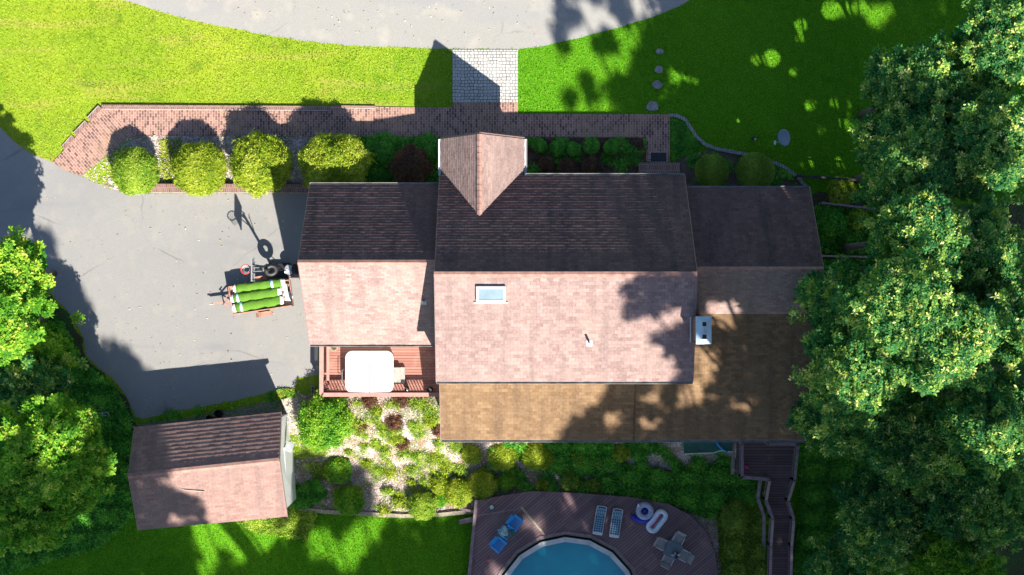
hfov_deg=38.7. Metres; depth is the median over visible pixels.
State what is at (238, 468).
shed
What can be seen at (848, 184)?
leafy shrub
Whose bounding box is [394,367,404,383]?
tub step
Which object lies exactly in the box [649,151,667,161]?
doormat
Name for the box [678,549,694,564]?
patio chair
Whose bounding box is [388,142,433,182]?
dark bush
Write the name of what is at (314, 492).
ground cover
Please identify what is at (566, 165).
dark bush
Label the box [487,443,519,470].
round bush
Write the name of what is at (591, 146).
dwarf bush
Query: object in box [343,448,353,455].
garden plant
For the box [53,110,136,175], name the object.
angled brick walk
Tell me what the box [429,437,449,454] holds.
garden plant
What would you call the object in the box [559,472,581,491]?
round bush
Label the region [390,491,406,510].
garden plant
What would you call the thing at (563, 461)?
ground cover
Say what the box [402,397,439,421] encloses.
garden plant
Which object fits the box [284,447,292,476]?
door
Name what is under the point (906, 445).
oak tree
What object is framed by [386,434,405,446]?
garden plant
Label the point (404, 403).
dark perennial
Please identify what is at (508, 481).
bush
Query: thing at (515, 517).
garden chair
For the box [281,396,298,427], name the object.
path
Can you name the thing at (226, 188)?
wall
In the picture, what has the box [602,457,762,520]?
ground cover
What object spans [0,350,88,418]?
maple tree
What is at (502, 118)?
brick walk
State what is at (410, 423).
garden plant
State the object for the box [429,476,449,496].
round bush
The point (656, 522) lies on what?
pool float
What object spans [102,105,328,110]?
wall
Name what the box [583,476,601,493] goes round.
bush
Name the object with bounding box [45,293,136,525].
woodland floor
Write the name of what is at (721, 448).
hose
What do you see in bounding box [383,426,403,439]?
garden plant
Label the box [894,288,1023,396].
oak tree
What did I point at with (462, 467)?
garden plant
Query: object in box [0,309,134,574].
ground cover
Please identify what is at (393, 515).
timber edging
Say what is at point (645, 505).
swim ring
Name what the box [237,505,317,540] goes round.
ground cover
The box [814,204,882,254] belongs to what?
ground cover
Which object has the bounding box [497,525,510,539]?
side table
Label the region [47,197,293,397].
fallen leaves
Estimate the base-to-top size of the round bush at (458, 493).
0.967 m
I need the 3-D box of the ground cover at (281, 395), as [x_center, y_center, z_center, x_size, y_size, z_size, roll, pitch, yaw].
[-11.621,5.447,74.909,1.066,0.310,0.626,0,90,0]
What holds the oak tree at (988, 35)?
on the lawn at (256, 90)
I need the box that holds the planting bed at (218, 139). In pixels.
[82,136,431,190]
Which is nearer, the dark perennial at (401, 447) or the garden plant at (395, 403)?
the garden plant at (395, 403)
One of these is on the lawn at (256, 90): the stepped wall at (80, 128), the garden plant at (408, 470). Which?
the stepped wall at (80, 128)
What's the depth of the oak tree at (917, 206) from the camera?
60.80 m
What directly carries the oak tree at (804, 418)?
on the woodland floor at (1014, 565)
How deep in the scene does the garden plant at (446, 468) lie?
76.78 m
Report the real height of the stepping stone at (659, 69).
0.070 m
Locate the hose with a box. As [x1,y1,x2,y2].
[716,442,727,452]
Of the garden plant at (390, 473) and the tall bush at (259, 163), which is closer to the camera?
the tall bush at (259, 163)
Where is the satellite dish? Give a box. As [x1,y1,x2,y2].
[774,129,789,145]
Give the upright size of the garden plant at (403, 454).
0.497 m
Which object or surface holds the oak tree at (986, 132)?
on the lawn at (256, 90)
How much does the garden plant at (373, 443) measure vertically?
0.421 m
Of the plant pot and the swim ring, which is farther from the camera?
the swim ring
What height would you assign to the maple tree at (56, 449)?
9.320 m
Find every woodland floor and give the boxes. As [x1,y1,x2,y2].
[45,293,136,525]
[789,191,1023,574]
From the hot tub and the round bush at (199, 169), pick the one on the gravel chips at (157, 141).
the round bush at (199, 169)
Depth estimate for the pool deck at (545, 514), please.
76.60 m
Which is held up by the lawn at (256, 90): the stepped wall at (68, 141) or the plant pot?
the stepped wall at (68, 141)
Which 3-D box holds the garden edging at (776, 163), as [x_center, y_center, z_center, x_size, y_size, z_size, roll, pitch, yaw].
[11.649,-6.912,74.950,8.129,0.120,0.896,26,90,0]
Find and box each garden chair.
[489,536,506,553]
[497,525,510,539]
[505,514,523,531]
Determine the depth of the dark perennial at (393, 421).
74.92 m
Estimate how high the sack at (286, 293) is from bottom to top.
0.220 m
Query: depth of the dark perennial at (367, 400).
74.69 m
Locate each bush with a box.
[109,146,160,195]
[170,140,228,196]
[226,127,295,198]
[295,131,376,187]
[324,456,352,484]
[333,484,365,516]
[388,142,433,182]
[407,491,437,520]
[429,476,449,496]
[432,494,447,507]
[443,478,473,508]
[460,444,481,465]
[465,467,497,500]
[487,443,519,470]
[496,472,516,491]
[521,442,553,470]
[532,138,547,152]
[535,479,550,490]
[538,154,554,172]
[548,140,565,156]
[557,157,577,172]
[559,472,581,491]
[566,140,580,156]
[581,155,599,172]
[583,138,599,154]
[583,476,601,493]
[603,138,619,154]
[611,443,631,462]
[630,443,648,460]
[694,153,729,185]
[718,499,750,530]
[735,152,774,185]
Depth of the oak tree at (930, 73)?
63.65 m
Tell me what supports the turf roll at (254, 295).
on the utility trailer
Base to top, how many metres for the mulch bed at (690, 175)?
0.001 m
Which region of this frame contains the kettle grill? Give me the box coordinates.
[284,264,298,275]
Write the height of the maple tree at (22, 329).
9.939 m
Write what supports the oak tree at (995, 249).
on the woodland floor at (1014, 565)
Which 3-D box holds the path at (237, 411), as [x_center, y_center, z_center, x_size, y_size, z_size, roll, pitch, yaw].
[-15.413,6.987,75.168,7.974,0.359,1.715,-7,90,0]
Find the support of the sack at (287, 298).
on the utility trailer
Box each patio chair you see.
[653,535,668,550]
[660,555,673,569]
[670,531,686,544]
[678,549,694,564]
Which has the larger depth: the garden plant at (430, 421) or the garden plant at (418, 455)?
the garden plant at (418, 455)
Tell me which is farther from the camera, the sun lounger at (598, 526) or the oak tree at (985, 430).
the sun lounger at (598, 526)
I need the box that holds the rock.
[289,178,296,183]
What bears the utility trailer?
on the driveway
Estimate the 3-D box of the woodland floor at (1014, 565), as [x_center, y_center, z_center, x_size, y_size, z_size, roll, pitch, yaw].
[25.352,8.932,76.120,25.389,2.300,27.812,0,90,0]
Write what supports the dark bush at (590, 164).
on the mulch bed at (690, 175)
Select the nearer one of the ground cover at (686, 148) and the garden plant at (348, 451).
the ground cover at (686, 148)
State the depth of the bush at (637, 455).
75.87 m
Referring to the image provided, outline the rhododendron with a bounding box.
[291,389,354,452]
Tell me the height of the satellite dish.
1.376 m
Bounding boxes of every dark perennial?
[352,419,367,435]
[361,397,377,409]
[384,412,405,433]
[393,397,409,408]
[395,437,409,451]
[430,424,439,437]
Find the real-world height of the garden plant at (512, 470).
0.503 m
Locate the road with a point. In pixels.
(467, 24)
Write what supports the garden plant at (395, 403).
on the garden bed at (484, 448)
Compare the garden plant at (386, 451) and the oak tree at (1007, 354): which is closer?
the oak tree at (1007, 354)
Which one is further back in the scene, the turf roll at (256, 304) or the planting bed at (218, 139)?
the planting bed at (218, 139)
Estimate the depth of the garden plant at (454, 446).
75.85 m
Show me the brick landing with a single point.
(658, 167)
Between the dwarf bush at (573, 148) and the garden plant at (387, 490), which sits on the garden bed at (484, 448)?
the garden plant at (387, 490)
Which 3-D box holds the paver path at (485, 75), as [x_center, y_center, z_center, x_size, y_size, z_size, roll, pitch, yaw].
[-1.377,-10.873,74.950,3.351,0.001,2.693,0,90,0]
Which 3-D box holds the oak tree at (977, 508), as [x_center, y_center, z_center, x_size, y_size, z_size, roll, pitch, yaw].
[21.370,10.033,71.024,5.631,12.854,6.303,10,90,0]
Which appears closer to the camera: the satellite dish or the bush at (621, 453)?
the satellite dish
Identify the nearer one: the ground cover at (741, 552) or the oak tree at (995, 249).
the oak tree at (995, 249)
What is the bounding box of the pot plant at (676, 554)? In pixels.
[672,550,680,558]
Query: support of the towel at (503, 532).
on the side table at (506, 537)
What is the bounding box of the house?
[297,132,823,441]
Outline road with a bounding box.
[125,0,688,49]
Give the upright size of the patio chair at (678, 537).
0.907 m
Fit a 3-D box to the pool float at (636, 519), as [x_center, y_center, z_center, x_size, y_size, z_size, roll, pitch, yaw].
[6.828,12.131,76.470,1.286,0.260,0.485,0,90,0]
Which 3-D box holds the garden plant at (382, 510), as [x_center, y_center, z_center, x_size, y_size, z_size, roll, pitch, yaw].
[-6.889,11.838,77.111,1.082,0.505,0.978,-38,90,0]
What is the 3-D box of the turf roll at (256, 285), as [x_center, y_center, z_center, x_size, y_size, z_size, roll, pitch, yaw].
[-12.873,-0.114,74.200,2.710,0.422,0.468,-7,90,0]
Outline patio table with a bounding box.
[662,538,682,560]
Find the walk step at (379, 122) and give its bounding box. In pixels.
[378,111,379,133]
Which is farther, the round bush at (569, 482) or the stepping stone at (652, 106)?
the round bush at (569, 482)
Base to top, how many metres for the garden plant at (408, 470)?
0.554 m
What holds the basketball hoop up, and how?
on the driveway
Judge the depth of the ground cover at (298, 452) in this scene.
76.18 m
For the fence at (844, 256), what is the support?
on the lawn at (256, 90)
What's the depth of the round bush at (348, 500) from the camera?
76.46 m
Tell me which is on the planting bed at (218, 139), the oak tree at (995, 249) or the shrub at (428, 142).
the shrub at (428, 142)
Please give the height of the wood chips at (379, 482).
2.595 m
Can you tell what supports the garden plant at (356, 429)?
on the garden bed at (484, 448)
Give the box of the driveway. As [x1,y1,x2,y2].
[0,127,318,418]
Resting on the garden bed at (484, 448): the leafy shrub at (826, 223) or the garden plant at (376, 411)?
the garden plant at (376, 411)
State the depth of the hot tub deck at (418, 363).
74.25 m
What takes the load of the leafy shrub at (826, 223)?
on the woodland floor at (1014, 565)
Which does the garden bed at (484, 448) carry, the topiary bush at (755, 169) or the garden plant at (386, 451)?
the garden plant at (386, 451)
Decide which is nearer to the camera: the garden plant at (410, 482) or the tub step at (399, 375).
the tub step at (399, 375)
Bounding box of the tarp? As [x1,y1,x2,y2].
[684,442,732,453]
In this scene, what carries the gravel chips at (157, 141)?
on the planting bed at (218, 139)
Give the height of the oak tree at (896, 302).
17.714 m
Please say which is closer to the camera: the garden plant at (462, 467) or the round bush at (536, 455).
the round bush at (536, 455)
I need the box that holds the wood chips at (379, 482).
[284,391,735,571]
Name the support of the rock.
on the planting bed at (218, 139)
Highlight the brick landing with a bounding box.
[638,162,679,172]
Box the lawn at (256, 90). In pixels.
[0,0,1023,574]
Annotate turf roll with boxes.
[230,287,281,302]
[232,295,283,311]
[233,279,284,292]
[234,286,281,294]
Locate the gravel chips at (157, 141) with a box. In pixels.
[83,134,428,189]
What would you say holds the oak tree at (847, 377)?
on the woodland floor at (1014, 565)
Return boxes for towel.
[498,525,507,536]
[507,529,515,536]
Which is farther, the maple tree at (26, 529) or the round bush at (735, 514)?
the round bush at (735, 514)
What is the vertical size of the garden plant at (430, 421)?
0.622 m
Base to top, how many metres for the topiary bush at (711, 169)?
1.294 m
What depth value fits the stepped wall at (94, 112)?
74.84 m
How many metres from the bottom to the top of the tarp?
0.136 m
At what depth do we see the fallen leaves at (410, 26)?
74.95 m
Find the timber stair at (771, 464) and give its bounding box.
[731,442,798,574]
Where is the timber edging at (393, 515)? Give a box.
[300,508,473,517]
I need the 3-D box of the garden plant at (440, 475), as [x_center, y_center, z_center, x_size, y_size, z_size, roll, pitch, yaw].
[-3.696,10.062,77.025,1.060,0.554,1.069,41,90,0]
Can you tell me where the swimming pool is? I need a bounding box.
[504,536,629,574]
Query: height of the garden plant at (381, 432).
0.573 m
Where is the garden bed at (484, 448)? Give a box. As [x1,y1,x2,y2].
[283,392,735,574]
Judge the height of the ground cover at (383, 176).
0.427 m
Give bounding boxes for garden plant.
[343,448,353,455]
[349,417,364,440]
[358,441,369,455]
[359,458,372,469]
[370,438,378,446]
[371,404,382,416]
[372,419,387,445]
[372,467,383,475]
[375,500,390,518]
[379,445,393,459]
[380,486,393,495]
[382,464,402,482]
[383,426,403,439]
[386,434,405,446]
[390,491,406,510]
[392,399,400,408]
[392,449,409,464]
[401,463,423,477]
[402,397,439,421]
[404,479,416,486]
[406,450,429,463]
[407,419,422,429]
[412,469,432,492]
[421,451,442,474]
[422,413,439,429]
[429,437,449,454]
[430,468,453,480]
[438,461,451,477]
[445,442,462,458]
[452,461,469,476]
[498,466,518,474]
[572,453,590,466]
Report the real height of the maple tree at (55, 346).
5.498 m
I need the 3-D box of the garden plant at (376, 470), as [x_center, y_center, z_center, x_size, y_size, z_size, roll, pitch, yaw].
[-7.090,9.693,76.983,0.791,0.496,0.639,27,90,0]
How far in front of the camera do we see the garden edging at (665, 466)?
77.01 m
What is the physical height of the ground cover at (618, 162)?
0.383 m
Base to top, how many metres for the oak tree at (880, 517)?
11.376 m
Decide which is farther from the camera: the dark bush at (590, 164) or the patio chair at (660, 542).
the patio chair at (660, 542)
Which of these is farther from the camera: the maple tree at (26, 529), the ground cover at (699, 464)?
the ground cover at (699, 464)
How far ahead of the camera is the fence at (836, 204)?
74.08 m
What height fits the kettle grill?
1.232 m
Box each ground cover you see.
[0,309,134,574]
[84,138,133,184]
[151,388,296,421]
[158,137,181,183]
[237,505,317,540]
[276,388,295,398]
[289,477,328,509]
[290,434,326,459]
[296,399,477,510]
[352,135,440,182]
[483,442,730,493]
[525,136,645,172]
[526,136,646,172]
[531,442,617,476]
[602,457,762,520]
[670,118,699,161]
[686,151,796,185]
[715,504,765,574]
[793,442,894,574]
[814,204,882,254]
[823,258,861,273]
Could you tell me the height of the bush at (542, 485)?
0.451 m
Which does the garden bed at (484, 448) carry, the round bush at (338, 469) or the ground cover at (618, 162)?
the round bush at (338, 469)
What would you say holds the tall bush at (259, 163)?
on the planting bed at (218, 139)
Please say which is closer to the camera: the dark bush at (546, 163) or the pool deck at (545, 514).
the dark bush at (546, 163)
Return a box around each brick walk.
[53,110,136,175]
[108,102,669,161]
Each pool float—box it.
[630,514,652,523]
[646,509,667,532]
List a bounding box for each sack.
[281,283,288,290]
[283,291,290,295]
[285,295,292,300]
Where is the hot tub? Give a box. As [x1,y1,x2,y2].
[343,351,393,392]
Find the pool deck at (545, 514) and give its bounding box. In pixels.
[459,491,717,574]
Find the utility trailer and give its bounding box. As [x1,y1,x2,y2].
[209,275,293,316]
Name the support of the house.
on the lawn at (256, 90)
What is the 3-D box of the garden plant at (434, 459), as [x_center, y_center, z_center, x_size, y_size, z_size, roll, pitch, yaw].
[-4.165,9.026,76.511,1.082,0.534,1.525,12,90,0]
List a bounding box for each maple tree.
[0,224,56,307]
[0,277,57,366]
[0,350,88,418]
[0,392,117,508]
[0,439,70,557]
[26,311,85,371]
[41,480,103,530]
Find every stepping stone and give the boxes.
[646,101,657,110]
[652,80,662,88]
[654,66,662,73]
[656,48,663,53]
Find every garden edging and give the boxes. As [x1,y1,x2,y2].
[658,463,707,469]
[670,113,806,185]
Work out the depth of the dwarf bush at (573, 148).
74.59 m
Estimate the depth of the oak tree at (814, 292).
65.17 m
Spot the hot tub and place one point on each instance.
(369, 371)
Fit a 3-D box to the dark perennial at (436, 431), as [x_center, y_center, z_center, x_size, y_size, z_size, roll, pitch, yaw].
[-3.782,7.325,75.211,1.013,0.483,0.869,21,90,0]
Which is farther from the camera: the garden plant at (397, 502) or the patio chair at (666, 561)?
the garden plant at (397, 502)
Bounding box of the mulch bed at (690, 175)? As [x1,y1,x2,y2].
[522,137,802,185]
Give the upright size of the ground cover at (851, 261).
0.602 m
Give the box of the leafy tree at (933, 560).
[883,524,1007,574]
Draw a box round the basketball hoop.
[240,258,291,280]
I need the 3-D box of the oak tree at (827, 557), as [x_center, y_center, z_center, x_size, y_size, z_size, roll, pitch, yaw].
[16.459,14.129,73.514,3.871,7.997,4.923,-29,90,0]
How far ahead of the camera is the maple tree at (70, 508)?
68.38 m
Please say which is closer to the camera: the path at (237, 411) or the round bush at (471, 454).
the path at (237, 411)
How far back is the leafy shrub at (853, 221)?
74.36 m
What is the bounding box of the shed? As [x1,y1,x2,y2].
[128,412,295,530]
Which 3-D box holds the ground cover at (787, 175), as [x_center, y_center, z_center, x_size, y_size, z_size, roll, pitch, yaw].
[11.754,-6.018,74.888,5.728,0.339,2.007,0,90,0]
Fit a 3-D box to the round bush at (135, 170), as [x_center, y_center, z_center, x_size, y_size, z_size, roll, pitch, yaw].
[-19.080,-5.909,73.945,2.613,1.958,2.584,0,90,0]
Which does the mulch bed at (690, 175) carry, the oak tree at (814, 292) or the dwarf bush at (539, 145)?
the dwarf bush at (539, 145)
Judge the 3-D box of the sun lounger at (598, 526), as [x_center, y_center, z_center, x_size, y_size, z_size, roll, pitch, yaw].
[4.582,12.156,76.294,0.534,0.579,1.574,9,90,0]
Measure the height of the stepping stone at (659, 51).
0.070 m
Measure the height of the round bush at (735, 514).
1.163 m
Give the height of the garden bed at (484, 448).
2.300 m
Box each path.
[137,399,283,425]
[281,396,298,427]
[453,50,517,101]
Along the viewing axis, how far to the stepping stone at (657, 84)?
74.93 m
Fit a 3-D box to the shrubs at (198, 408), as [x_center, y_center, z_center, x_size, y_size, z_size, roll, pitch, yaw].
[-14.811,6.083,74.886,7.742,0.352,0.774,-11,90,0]
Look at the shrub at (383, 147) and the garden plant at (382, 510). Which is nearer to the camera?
the shrub at (383, 147)
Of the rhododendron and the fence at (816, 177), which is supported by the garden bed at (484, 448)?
the rhododendron
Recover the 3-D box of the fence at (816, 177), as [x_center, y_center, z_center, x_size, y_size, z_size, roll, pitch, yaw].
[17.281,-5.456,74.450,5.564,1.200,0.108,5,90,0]
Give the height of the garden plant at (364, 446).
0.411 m
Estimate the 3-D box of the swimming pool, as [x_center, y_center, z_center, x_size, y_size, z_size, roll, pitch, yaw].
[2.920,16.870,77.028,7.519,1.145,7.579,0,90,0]
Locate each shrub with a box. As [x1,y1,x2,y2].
[364,130,400,167]
[413,132,437,162]
[816,205,849,236]
[826,175,856,205]
[847,207,868,230]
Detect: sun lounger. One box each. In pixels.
[592,506,606,534]
[609,508,622,537]
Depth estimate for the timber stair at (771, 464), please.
74.53 m
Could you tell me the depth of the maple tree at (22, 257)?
67.77 m
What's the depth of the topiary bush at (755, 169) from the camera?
73.81 m
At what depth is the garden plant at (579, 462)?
76.25 m
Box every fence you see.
[795,174,856,181]
[818,202,878,210]
[822,255,869,257]
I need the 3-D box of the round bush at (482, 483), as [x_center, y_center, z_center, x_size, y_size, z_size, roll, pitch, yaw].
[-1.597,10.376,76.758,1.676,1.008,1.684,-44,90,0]
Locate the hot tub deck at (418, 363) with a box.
[319,347,439,396]
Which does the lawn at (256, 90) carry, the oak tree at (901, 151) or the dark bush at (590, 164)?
the oak tree at (901, 151)
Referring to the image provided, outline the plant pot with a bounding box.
[214,410,223,417]
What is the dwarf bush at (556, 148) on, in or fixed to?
on the mulch bed at (690, 175)
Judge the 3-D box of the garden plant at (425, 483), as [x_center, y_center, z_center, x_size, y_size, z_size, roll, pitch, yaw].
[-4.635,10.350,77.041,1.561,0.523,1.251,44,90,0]
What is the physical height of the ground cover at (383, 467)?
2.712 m
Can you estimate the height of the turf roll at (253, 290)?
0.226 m
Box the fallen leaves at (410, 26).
[190,0,633,40]
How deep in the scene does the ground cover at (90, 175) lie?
74.97 m
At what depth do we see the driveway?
74.99 m
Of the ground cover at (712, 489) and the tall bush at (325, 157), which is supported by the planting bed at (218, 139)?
the tall bush at (325, 157)
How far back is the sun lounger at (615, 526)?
76.25 m
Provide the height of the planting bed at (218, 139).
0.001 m
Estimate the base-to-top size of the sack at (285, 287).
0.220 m
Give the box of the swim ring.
[636,502,653,519]
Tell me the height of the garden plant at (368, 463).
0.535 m
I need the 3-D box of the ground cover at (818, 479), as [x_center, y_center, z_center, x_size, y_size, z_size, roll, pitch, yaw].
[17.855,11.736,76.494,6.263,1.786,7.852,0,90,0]
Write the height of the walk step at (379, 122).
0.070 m
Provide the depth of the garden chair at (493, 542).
76.09 m
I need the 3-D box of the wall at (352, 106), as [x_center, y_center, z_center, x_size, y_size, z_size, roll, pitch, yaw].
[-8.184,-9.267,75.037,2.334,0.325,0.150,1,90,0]
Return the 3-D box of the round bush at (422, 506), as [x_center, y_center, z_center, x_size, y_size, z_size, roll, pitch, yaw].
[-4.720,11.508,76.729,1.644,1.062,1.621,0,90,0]
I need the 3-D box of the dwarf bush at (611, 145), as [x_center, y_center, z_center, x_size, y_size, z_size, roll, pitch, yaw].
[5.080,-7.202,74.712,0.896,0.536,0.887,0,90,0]
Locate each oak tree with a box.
[785,390,866,460]
[786,253,864,330]
[788,307,908,439]
[802,530,883,574]
[830,222,965,386]
[831,462,948,574]
[842,181,973,284]
[847,383,961,501]
[848,101,962,226]
[857,27,969,124]
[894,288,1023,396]
[917,451,1023,567]
[935,364,1023,481]
[939,72,1023,205]
[942,191,1023,303]
[944,0,1023,103]
[976,279,1023,370]
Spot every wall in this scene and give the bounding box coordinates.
[61,135,74,149]
[73,121,87,135]
[87,105,101,120]
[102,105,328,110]
[147,184,308,192]
[330,105,374,108]
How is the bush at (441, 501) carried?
on the garden bed at (484, 448)
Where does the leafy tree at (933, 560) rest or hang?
on the woodland floor at (1014, 565)

